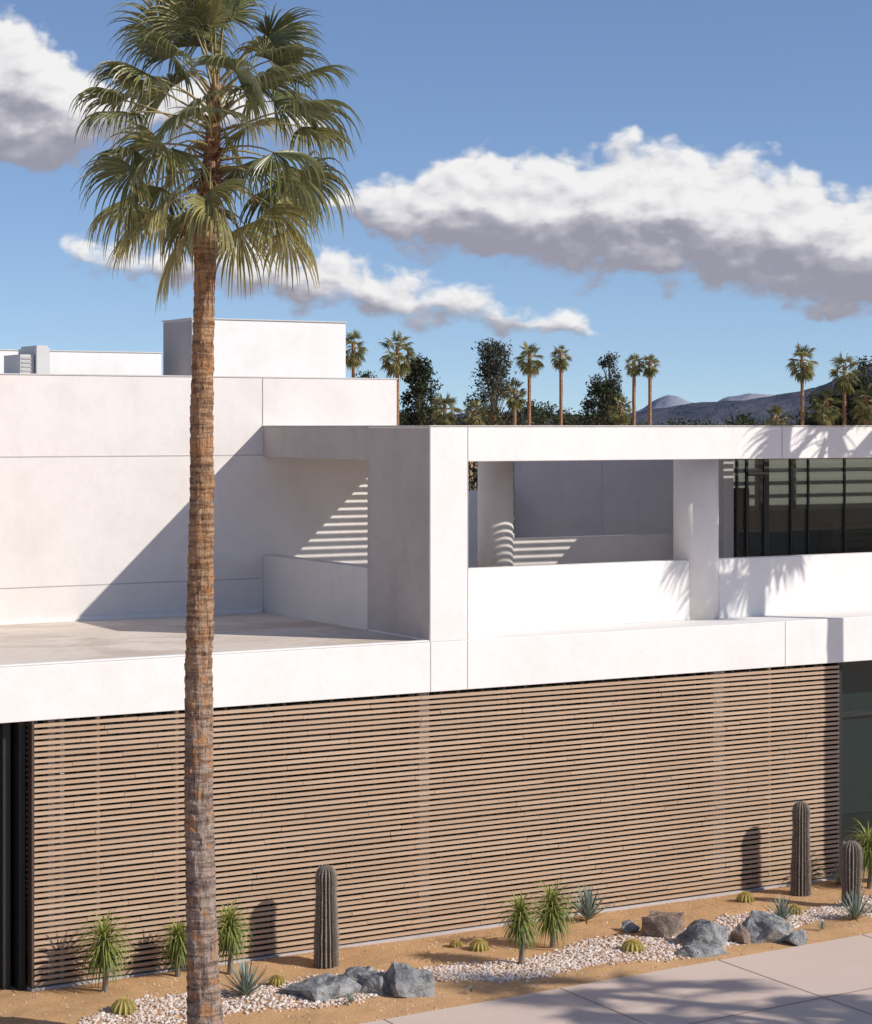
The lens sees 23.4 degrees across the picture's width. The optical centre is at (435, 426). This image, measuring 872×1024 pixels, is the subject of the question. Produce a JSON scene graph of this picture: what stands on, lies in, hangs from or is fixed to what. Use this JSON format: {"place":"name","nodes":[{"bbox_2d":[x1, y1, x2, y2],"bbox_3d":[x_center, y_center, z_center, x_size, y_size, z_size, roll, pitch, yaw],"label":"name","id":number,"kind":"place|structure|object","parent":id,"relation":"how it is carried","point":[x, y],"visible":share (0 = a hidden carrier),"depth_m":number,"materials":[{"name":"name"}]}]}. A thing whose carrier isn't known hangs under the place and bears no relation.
{"place":"outdoors","nodes":[
{"label":"outdoors","id":0,"kind":"place"},
{"bbox_2d":[0,350,160,374],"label":"roof wall","id":1,"kind":"structure","parent":0,"point":[105,363],"depth_m":46.54,"materials":[{"name":"white paint"}]},
{"bbox_2d":[0,349,162,352],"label":"roof coping","id":2,"kind":"object","parent":1,"relation":"on","point":[88,351],"visible":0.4,"depth_m":46.42,"materials":[{"name":"metal"}]},
{"bbox_2d":[0,610,871,722],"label":"floor slab fascia","id":3,"kind":"structure","parent":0,"point":[506,658],"depth_m":35.26,"materials":[{"name":"white paint"}]},
{"bbox_2d":[0,374,396,619],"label":"volume","id":4,"kind":"structure","parent":3,"relation":"on","point":[65,521],"depth_m":39.52,"materials":[{"name":"paint"}]},
{"bbox_2d":[0,373,397,378],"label":"coping","id":5,"kind":"object","parent":4,"relation":"on","point":[191,376],"visible":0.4,"depth_m":39.76,"materials":[{"name":"metal"}]},
{"bbox_2d":[4,345,49,373],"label":"rooftop vent unit","id":6,"kind":"object","parent":5,"relation":"on","point":[35,359],"visible":0.8,"depth_m":41.61,"materials":[{"name":"metal"}]},
{"bbox_2d":[163,319,345,377],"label":"penthouse block","id":7,"kind":"structure","parent":4,"relation":"on","point":[274,348],"depth_m":48.61,"materials":[{"name":"paint"}]},
{"bbox_2d":[164,320,190,375],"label":"penthouse render","id":8,"kind":"object","parent":7,"relation":"attached to","point":[177,348],"visible":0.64,"depth_m":48.23,"materials":[{"name":"paint"}]},
{"bbox_2d":[161,317,346,322],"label":"penthouse coping","id":9,"kind":"object","parent":7,"relation":"on","point":[258,320],"visible":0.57,"depth_m":48.48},
{"bbox_2d":[0,378,785,691],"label":"panel joints","id":10,"kind":"object","parent":4,"relation":"attached to","point":[601,524],"visible":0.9,"depth_m":39.44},
{"bbox_2d":[0,612,417,664],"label":"roof deck","id":11,"kind":"structure","parent":3,"relation":"on","point":[68,641],"depth_m":35.73,"materials":[{"name":"beige concrete"}]},
{"bbox_2d":[0,608,261,624],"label":"wall base flashing","id":12,"kind":"object","parent":11,"relation":"on","point":[108,617],"depth_m":39.08,"materials":[{"name":"white paint"}]},
{"bbox_2d":[0,640,428,666],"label":"roof edge curb","id":13,"kind":"structure","parent":3,"relation":"on","point":[213,653],"depth_m":33.16,"materials":[{"name":"white paint"}]},
{"bbox_2d":[263,555,367,630],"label":"side parapet wall","id":14,"kind":"structure","parent":3,"relation":"on","point":[328,592],"depth_m":38.69,"materials":[{"name":"paint"}]},
{"bbox_2d":[368,426,467,641],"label":"corner pier","id":15,"kind":"structure","parent":3,"relation":"on","point":[448,533],"depth_m":35.22,"materials":[{"name":"white paint"}]},
{"bbox_2d":[263,426,368,459],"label":"side beam","id":16,"kind":"structure","parent":15,"relation":"attached to","point":[334,442],"depth_m":38.69,"materials":[{"name":"grey paint"}]},
{"bbox_2d":[280,425,411,425],"bbox_3d":[-1.615,-0.009,38.238,0.600,0.018,5.895,0,0,-30],"label":"side coping","id":17,"kind":"object","parent":16,"relation":"on","point":[345,425],"visible":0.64,"depth_m":37.62,"materials":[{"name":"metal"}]},
{"bbox_2d":[368,428,428,639],"bbox_3d":[-0.655,1.790,36.011,0.004,3.520,2.148,0,0,-30],"label":"corner pier render","id":18,"kind":"object","parent":15,"relation":"attached to","point":[398,530],"visible":1,"depth_m":35.98,"materials":[{"name":"grey paint"}]},
{"bbox_2d":[467,426,871,461],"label":"front beam","id":19,"kind":"structure","parent":15,"relation":"attached to","point":[530,443],"depth_m":37.44,"materials":[{"name":"white paint"}]},
{"bbox_2d":[412,425,871,425],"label":"beam coping","id":20,"kind":"object","parent":19,"relation":"on","point":[641,425],"visible":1,"depth_m":37.18,"materials":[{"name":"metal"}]},
{"bbox_2d":[25,660,871,967],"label":"glazing","id":21,"kind":"structure","parent":3,"relation":"attached to","point":[857,748],"depth_m":36.50,"materials":[{"name":"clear glass"}]},
{"bbox_2d":[468,490,477,567],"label":"glass railing","id":22,"kind":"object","parent":3,"relation":"on","point":[472,528],"depth_m":51.10,"materials":[{"name":"glass"}]},
{"bbox_2d":[468,560,688,632],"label":"front parapet wall","id":23,"kind":"structure","parent":3,"relation":"on","point":[503,598],"depth_m":37.84,"materials":[{"name":"white paint"}]},
{"bbox_2d":[673,459,718,619],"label":"round front column","id":24,"kind":"structure","parent":3,"relation":"on","point":[696,513],"depth_m":39.11,"materials":[{"name":"white paint"}]},
{"bbox_2d":[719,552,871,617],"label":"front parapet wall","id":25,"kind":"structure","parent":3,"relation":"on","point":[781,585],"depth_m":40.33,"materials":[{"name":"white paint"}]},
{"bbox_2d":[0,869,871,1023],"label":"planting bed sand","id":26,"kind":"structure","parent":0,"point":[54,1011],"depth_m":32.93,"materials":[{"name":"sand"}]},
{"bbox_2d":[70,906,141,991],"bbox_3d":[-4.971,7.855,31.621,1.081,1.337,1.013,0,0,-30],"label":"yucca plant","id":27,"kind":"object","parent":26,"relation":"on","point":[105,955],"visible":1,"depth_m":31.48,"materials":[{"name":"green plant"}]},
{"bbox_2d":[110,996,135,1015],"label":"golden barrel cactus","id":28,"kind":"object","parent":26,"relation":"on","point":[123,1006],"visible":1,"depth_m":30.32,"materials":[{"name":"plant"}]},
{"bbox_2d":[157,914,186,976],"bbox_3d":[-3.949,8.000,32.342,0.682,1.047,0.713,0,0,-11],"label":"yucca plant","id":29,"kind":"object","parent":26,"relation":"on","point":[177,953],"visible":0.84,"depth_m":32.25,"materials":[{"name":"green plant"}]},
{"bbox_2d":[68,0,364,1023],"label":"fan palm tree","id":30,"kind":"object","parent":26,"relation":"on","point":[200,226],"visible":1,"depth_m":28.82,"materials":[{"name":"green plant"}]},
{"bbox_2d":[216,892,254,974],"bbox_3d":[-3.201,7.870,32.644,0.946,1.303,0.864,0,0,-30],"label":"yucca plant","id":31,"kind":"object","parent":26,"relation":"on","point":[231,938],"visible":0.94,"depth_m":32.52,"materials":[{"name":"green plant"}]},
{"bbox_2d":[220,956,276,994],"bbox_3d":[-2.818,8.152,31.269,1.066,0.596,0.904,0,0,-30],"label":"agave plant","id":32,"kind":"object","parent":26,"relation":"on","point":[246,986],"visible":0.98,"depth_m":31.24,"materials":[{"name":"green plant"}]},
{"bbox_2d":[269,973,285,986],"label":"golden barrel cactus","id":33,"kind":"object","parent":26,"relation":"on","point":[277,980],"visible":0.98,"depth_m":31.91,"materials":[{"name":"plant"}]},
{"bbox_2d":[277,973,361,1001],"bbox_3d":[-1.708,8.375,31.387,1.002,0.407,0.907,0,0,36],"label":"boulder","id":34,"kind":"object","parent":26,"relation":"on","point":[323,987],"visible":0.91,"depth_m":31.16,"materials":[{"name":"stone"}]},
{"bbox_2d":[312,865,341,968],"bbox_3d":[-1.721,7.700,33.186,0.505,1.626,0.502,0,0,-30],"label":"columnar cactus","id":35,"kind":"object","parent":26,"relation":"on","point":[326,950],"visible":1,"depth_m":33.06,"materials":[{"name":"plant"}]},
{"bbox_2d":[345,990,356,1003],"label":"agave plant","id":36,"kind":"object","parent":26,"relation":"on","point":[351,997],"visible":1,"depth_m":30.86,"materials":[{"name":"green plant"}]},
{"bbox_2d":[344,966,373,980],"bbox_3d":[-1.212,8.383,32.200,0.616,0.302,0.394,0,0,6],"label":"boulder","id":37,"kind":"object","parent":26,"relation":"on","point":[351,972],"visible":0.28,"depth_m":32.13,"materials":[{"name":"stone"}]},
{"bbox_2d":[356,970,388,995],"bbox_3d":[-0.910,8.355,31.508,0.614,0.403,0.415,0,0,3],"label":"boulder","id":38,"kind":"object","parent":26,"relation":"on","point":[374,982],"visible":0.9,"depth_m":31.36,"materials":[{"name":"stone"}]},
{"bbox_2d":[43,671,724,980],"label":"screen support columns","id":39,"kind":"structure","parent":26,"relation":"on","point":[411,743],"depth_m":35.50,"materials":[{"name":"white paint"}]},
{"bbox_2d":[385,961,435,997],"bbox_3d":[-0.410,8.280,31.471,0.732,0.652,0.610,0,0,-19],"label":"boulder","id":40,"kind":"object","parent":26,"relation":"on","point":[404,980],"visible":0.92,"depth_m":31.32,"materials":[{"name":"stone"}]},
{"bbox_2d":[0,878,870,1023],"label":"scattered pebbles","id":41,"kind":"object","parent":26,"relation":"on","point":[467,958],"visible":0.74,"depth_m":33.22,"materials":[{"name":"stone"}]},
{"bbox_2d":[448,939,461,947],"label":"golden barrel cactus","id":42,"kind":"object","parent":26,"relation":"on","point":[455,943],"visible":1,"depth_m":34.20,"materials":[{"name":"plant"}]},
{"bbox_2d":[77,894,871,1023],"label":"white gravel","id":43,"kind":"structure","parent":26,"relation":"on","point":[562,960],"depth_m":32.79,"materials":[{"name":"gravel"}]},
{"bbox_2d":[468,937,488,951],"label":"golden barrel cactus","id":44,"kind":"object","parent":26,"relation":"on","point":[478,944],"visible":1,"depth_m":33.92,"materials":[{"name":"plant"}]},
{"bbox_2d":[494,890,547,965],"bbox_3d":[1.334,7.894,33.091,0.858,1.258,0.795,0,0,36],"label":"yucca plant","id":45,"kind":"object","parent":26,"relation":"on","point":[519,926],"visible":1,"depth_m":33.00,"materials":[{"name":"green plant"}]},
{"bbox_2d":[526,875,580,947],"bbox_3d":[1.892,7.894,34.239,1.027,1.257,1.013,0,0,-30],"label":"yucca plant","id":46,"kind":"object","parent":26,"relation":"on","point":[553,923],"visible":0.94,"depth_m":34.11,"materials":[{"name":"green plant"}]},
{"bbox_2d":[565,884,615,919],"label":"agave plant","id":47,"kind":"object","parent":26,"relation":"on","point":[587,909],"visible":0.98,"depth_m":36.04,"materials":[{"name":"green plant"}]},
{"bbox_2d":[621,919,639,932],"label":"boulder","id":48,"kind":"object","parent":26,"relation":"on","point":[629,926],"visible":0.99,"depth_m":35.40,"materials":[{"name":"stone"}]},
{"bbox_2d":[621,937,643,952],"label":"golden barrel cactus","id":49,"kind":"object","parent":26,"relation":"on","point":[632,945],"visible":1,"depth_m":33.83,"materials":[{"name":"plant"}]},
{"bbox_2d":[641,910,685,938],"bbox_3d":[3.805,8.296,35.131,0.688,0.447,0.598,0,0,23],"label":"boulder","id":50,"kind":"object","parent":26,"relation":"on","point":[660,924],"visible":0.99,"depth_m":34.92,"materials":[{"name":"stone"}]},
{"bbox_2d":[676,943,727,957],"bbox_3d":[4.232,8.419,33.861,0.854,0.218,0.515,0,0,-18],"label":"boulder","id":51,"kind":"object","parent":26,"relation":"on","point":[699,950],"visible":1,"depth_m":33.71,"materials":[{"name":"stone"}]},
{"bbox_2d":[676,919,728,945],"bbox_3d":[4.378,8.298,34.450,0.891,0.504,0.499,0,0,-8],"label":"boulder","id":52,"kind":"object","parent":26,"relation":"on","point":[704,931],"visible":0.84,"depth_m":34.28,"materials":[{"name":"stone"}]},
{"bbox_2d":[731,923,750,943],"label":"boulder","id":53,"kind":"object","parent":26,"relation":"on","point":[740,932],"visible":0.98,"depth_m":34.47,"materials":[{"name":"stone"}]},
{"bbox_2d":[735,890,754,902],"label":"golden barrel cactus","id":54,"kind":"object","parent":26,"relation":"on","point":[745,896],"visible":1,"depth_m":37.38,"materials":[{"name":"plant"}]},
{"bbox_2d":[742,910,792,942],"bbox_3d":[5.469,8.293,34.658,0.857,0.608,0.624,0,0,4],"label":"boulder","id":55,"kind":"object","parent":26,"relation":"on","point":[763,927],"visible":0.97,"depth_m":34.53,"materials":[{"name":"stone"}]},
{"bbox_2d":[762,894,803,919],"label":"agave plant","id":56,"kind":"object","parent":26,"relation":"on","point":[782,912],"visible":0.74,"depth_m":35.93,"materials":[{"name":"green plant"}]},
{"bbox_2d":[787,903,802,914],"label":"golden barrel cactus","id":57,"kind":"object","parent":26,"relation":"on","point":[796,908],"visible":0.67,"depth_m":36.55,"materials":[{"name":"plant"}]},
{"bbox_2d":[784,929,806,945],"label":"boulder","id":58,"kind":"object","parent":26,"relation":"on","point":[798,937],"visible":1,"depth_m":34.43,"materials":[{"name":"stone"}]},
{"bbox_2d":[790,801,811,896],"bbox_3d":[6.604,7.641,38.163,0.472,1.759,0.469,0,0,-30],"label":"columnar cactus","id":59,"kind":"object","parent":26,"relation":"on","point":[800,875],"visible":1,"depth_m":38.05,"materials":[{"name":"plant"}]},
{"bbox_2d":[816,921,828,929],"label":"agave plant","id":60,"kind":"object","parent":26,"relation":"on","point":[822,927],"visible":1,"depth_m":35.36,"materials":[{"name":"green plant"}]},
{"bbox_2d":[823,859,840,883],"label":"agave plant","id":61,"kind":"object","parent":26,"relation":"on","point":[837,878],"visible":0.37,"depth_m":38.81,"materials":[{"name":"green plant"}]},
{"bbox_2d":[838,840,863,906],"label":"columnar cactus","id":62,"kind":"object","parent":26,"relation":"on","point":[850,857],"visible":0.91,"depth_m":37.01,"materials":[{"name":"plant"}]},
{"bbox_2d":[831,889,871,918],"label":"agave plant","id":63,"kind":"object","parent":26,"relation":"on","point":[854,911],"visible":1,"depth_m":36.10,"materials":[{"name":"green plant"}]},
{"bbox_2d":[841,818,871,888],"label":"yucca plant","id":64,"kind":"object","parent":26,"relation":"on","point":[867,854],"visible":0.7,"depth_m":38.55,"materials":[{"name":"green plant"}]},
{"bbox_2d":[0,0,871,414],"label":"sky","id":65,"kind":"structure","parent":0,"point":[687,184],"materials":[{"name":"blue"}]},
{"bbox_2d":[25,462,866,983],"bbox_3d":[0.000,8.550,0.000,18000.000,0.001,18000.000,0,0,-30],"label":"desert ground","id":66,"kind":"structure","parent":0,"point":[429,926],"depth_m":36.04,"materials":[{"name":"soil"}]},
{"bbox_2d":[346,330,368,377],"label":"distant fan palm tree","id":67,"kind":"object","parent":66,"relation":"on","point":[352,361],"visible":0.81,"depth_m":219.50,"materials":[{"name":"green plant"}]},
{"bbox_2d":[355,370,376,377],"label":"broadleaf tree","id":68,"kind":"object","parent":66,"relation":"on","point":[366,375],"visible":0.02,"depth_m":229.38,"materials":[{"name":"green plant"}]},
{"bbox_2d":[379,329,416,424],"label":"distant fan palm tree","id":69,"kind":"object","parent":66,"relation":"on","point":[395,368],"visible":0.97,"depth_m":219.73,"materials":[{"name":"green plant"}]},
{"bbox_2d":[399,352,443,424],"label":"broadleaf tree","id":70,"kind":"object","parent":66,"relation":"on","point":[418,378],"visible":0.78,"depth_m":229.32,"materials":[{"name":"green plant"}]},
{"bbox_2d":[27,876,836,991],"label":"screen plinth","id":71,"kind":"structure","parent":66,"relation":"on","point":[439,933],"depth_m":35.03,"materials":[{"name":"grey paint"}]},
{"bbox_2d":[28,664,822,987],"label":"slat battens","id":72,"kind":"object","parent":71,"relation":"on","point":[30,852],"visible":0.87,"depth_m":35.02,"materials":[{"name":"brown wood"}]},
{"bbox_2d":[34,665,838,985],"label":"horizontal slats","id":73,"kind":"object","parent":71,"relation":"on","point":[588,815],"visible":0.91,"depth_m":35.14,"materials":[{"name":"brown wood"}]},
{"bbox_2d":[0,662,871,990],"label":"window frames","id":74,"kind":"structure","parent":66,"relation":"on","point":[12,856],"depth_m":33.01,"materials":[{"name":"black metal"}]},
{"bbox_2d":[429,393,463,424],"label":"distant fan palm tree","id":75,"kind":"object","parent":66,"relation":"on","point":[448,418],"visible":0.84,"depth_m":219.75,"materials":[{"name":"green plant"}]},
{"bbox_2d":[468,461,477,489],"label":"broadleaf tree","id":76,"kind":"object","parent":66,"relation":"on","point":[471,484],"visible":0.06,"depth_m":100.22,"materials":[{"name":"green plant"}]},
{"bbox_2d":[463,399,489,489],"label":"distant fan palm tree","id":77,"kind":"object","parent":66,"relation":"on","point":[474,420],"visible":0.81,"depth_m":219.79,"materials":[{"name":"green plant"}]},
{"bbox_2d":[483,404,503,424],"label":"distant fan palm tree","id":78,"kind":"object","parent":66,"relation":"on","point":[493,421],"visible":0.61,"depth_m":221.42,"materials":[{"name":"green plant"}]},
{"bbox_2d":[460,337,527,424],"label":"eucalyptus tree","id":79,"kind":"object","parent":66,"relation":"on","point":[491,364],"visible":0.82,"depth_m":229.37,"materials":[{"name":"green plant"}]},
{"bbox_2d":[499,378,527,424],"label":"distant fan palm tree","id":80,"kind":"object","parent":66,"relation":"on","point":[515,403],"visible":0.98,"depth_m":219.79,"materials":[{"name":"green plant"}]},
{"bbox_2d":[513,340,545,424],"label":"distant fan palm tree","id":81,"kind":"object","parent":66,"relation":"on","point":[529,370],"visible":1,"depth_m":219.74,"materials":[{"name":"green plant"}]},
{"bbox_2d":[550,344,571,424],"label":"distant fan palm tree","id":82,"kind":"object","parent":66,"relation":"on","point":[561,363],"visible":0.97,"depth_m":219.84,"materials":[{"name":"green plant"}]},
{"bbox_2d":[569,374,631,424],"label":"broadleaf tree","id":83,"kind":"object","parent":66,"relation":"on","point":[599,389],"visible":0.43,"depth_m":229.11,"materials":[{"name":"green plant"}]},
{"bbox_2d":[594,351,623,416],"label":"eucalyptus tree","id":84,"kind":"object","parent":66,"relation":"on","point":[609,361],"visible":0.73,"depth_m":231.06,"materials":[{"name":"green plant"}]},
{"bbox_2d":[606,395,632,424],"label":"distant fan palm tree","id":85,"kind":"object","parent":66,"relation":"on","point":[621,417],"visible":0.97,"depth_m":219.74,"materials":[{"name":"green plant"}]},
{"bbox_2d":[399,398,852,424],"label":"distant trees","id":86,"kind":"object","parent":66,"relation":"on","point":[542,415],"visible":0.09,"depth_m":251.64,"materials":[{"name":"green plant"}]},
{"bbox_2d":[624,352,643,424],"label":"distant fan palm tree","id":87,"kind":"object","parent":66,"relation":"on","point":[634,371],"visible":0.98,"depth_m":219.84,"materials":[{"name":"green plant"}]},
{"bbox_2d":[639,353,659,424],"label":"distant fan palm tree","id":88,"kind":"object","parent":66,"relation":"on","point":[649,372],"visible":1,"depth_m":219.76,"materials":[{"name":"green plant"}]},
{"bbox_2d":[764,402,790,424],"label":"distant fan palm tree","id":89,"kind":"object","parent":66,"relation":"on","point":[777,410],"visible":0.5,"depth_m":220.14,"materials":[{"name":"green plant"}]},
{"bbox_2d":[785,343,818,424],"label":"distant fan palm tree","id":90,"kind":"object","parent":66,"relation":"on","point":[806,372],"visible":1,"depth_m":219.79,"materials":[{"name":"green plant"}]},
{"bbox_2d":[809,386,841,424],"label":"distant fan palm tree","id":91,"kind":"object","parent":66,"relation":"on","point":[827,415],"visible":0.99,"depth_m":219.61,"materials":[{"name":"green plant"}]},
{"bbox_2d":[804,389,846,424],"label":"broadleaf tree","id":92,"kind":"object","parent":66,"relation":"on","point":[812,422],"visible":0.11,"depth_m":228.52,"materials":[{"name":"green plant"}]},
{"bbox_2d":[828,351,861,424],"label":"distant fan palm tree","id":93,"kind":"object","parent":66,"relation":"on","point":[843,384],"visible":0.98,"depth_m":219.65,"materials":[{"name":"green plant"}]},
{"bbox_2d":[824,374,871,424],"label":"broadleaf tree","id":94,"kind":"object","parent":66,"relation":"on","point":[850,405],"visible":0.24,"depth_m":227.91,"materials":[{"name":"green plant"}]},
{"bbox_2d":[841,355,871,424],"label":"broadleaf tree","id":95,"kind":"object","parent":66,"relation":"on","point":[863,363],"visible":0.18,"depth_m":230.75,"materials":[{"name":"green plant"}]},
{"bbox_2d":[849,382,871,424],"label":"distant fan palm tree","id":96,"kind":"object","parent":66,"relation":"on","point":[864,411],"visible":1,"depth_m":219.86,"materials":[{"name":"green plant"}]},
{"bbox_2d":[360,933,871,1023],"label":"concrete path","id":97,"kind":"structure","parent":0,"point":[702,992],"depth_m":31.26,"materials":[{"name":"beige concrete"}]},
{"bbox_2d":[384,934,871,1023],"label":"path joints","id":98,"kind":"object","parent":97,"relation":"on","point":[735,1014],"visible":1,"depth_m":31.03,"materials":[{"name":"concrete"}]},
{"bbox_2d":[426,363,871,424],"bbox_3d":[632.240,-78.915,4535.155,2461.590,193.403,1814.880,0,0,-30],"label":"desert hills","id":99,"kind":"structure","parent":0,"point":[714,412],"depth_m":4293.82,"materials":[{"name":"grey"}]},
{"bbox_2d":[628,393,773,413],"bbox_3d":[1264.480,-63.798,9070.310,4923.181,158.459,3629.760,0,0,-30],"label":"mountains","id":100,"kind":"structure","parent":0,"point":[666,401],"depth_m":8732.89,"materials":[{"name":"stone"}]},
{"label":"terrace floor","id":101,"kind":"structure","parent":0,"visible":0},
{"bbox_2d":[478,461,513,566],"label":"round rear column","id":102,"kind":"structure","parent":101,"relation":"on","point":[495,513],"depth_m":43.05,"materials":[{"name":"paint"}]},
{"bbox_2d":[514,533,672,565],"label":"parapet wall","id":103,"kind":"structure","parent":101,"relation":"on","point":[584,549],"depth_m":44.52,"materials":[{"name":"paint"}]},
{"bbox_2d":[514,459,733,557],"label":"side wall","id":104,"kind":"structure","parent":101,"relation":"on","point":[638,493],"depth_m":48.34,"materials":[{"name":"paint"}]},
{"bbox_2d":[735,458,845,556],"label":"window frames","id":105,"kind":"structure","parent":101,"relation":"on","point":[765,473],"depth_m":45.01,"materials":[{"name":"black metal"}]},
{"bbox_2d":[734,458,871,556],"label":"room interior","id":106,"kind":"object","parent":101,"relation":"on","point":[826,505],"visible":0.45,"depth_m":49.30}
]}

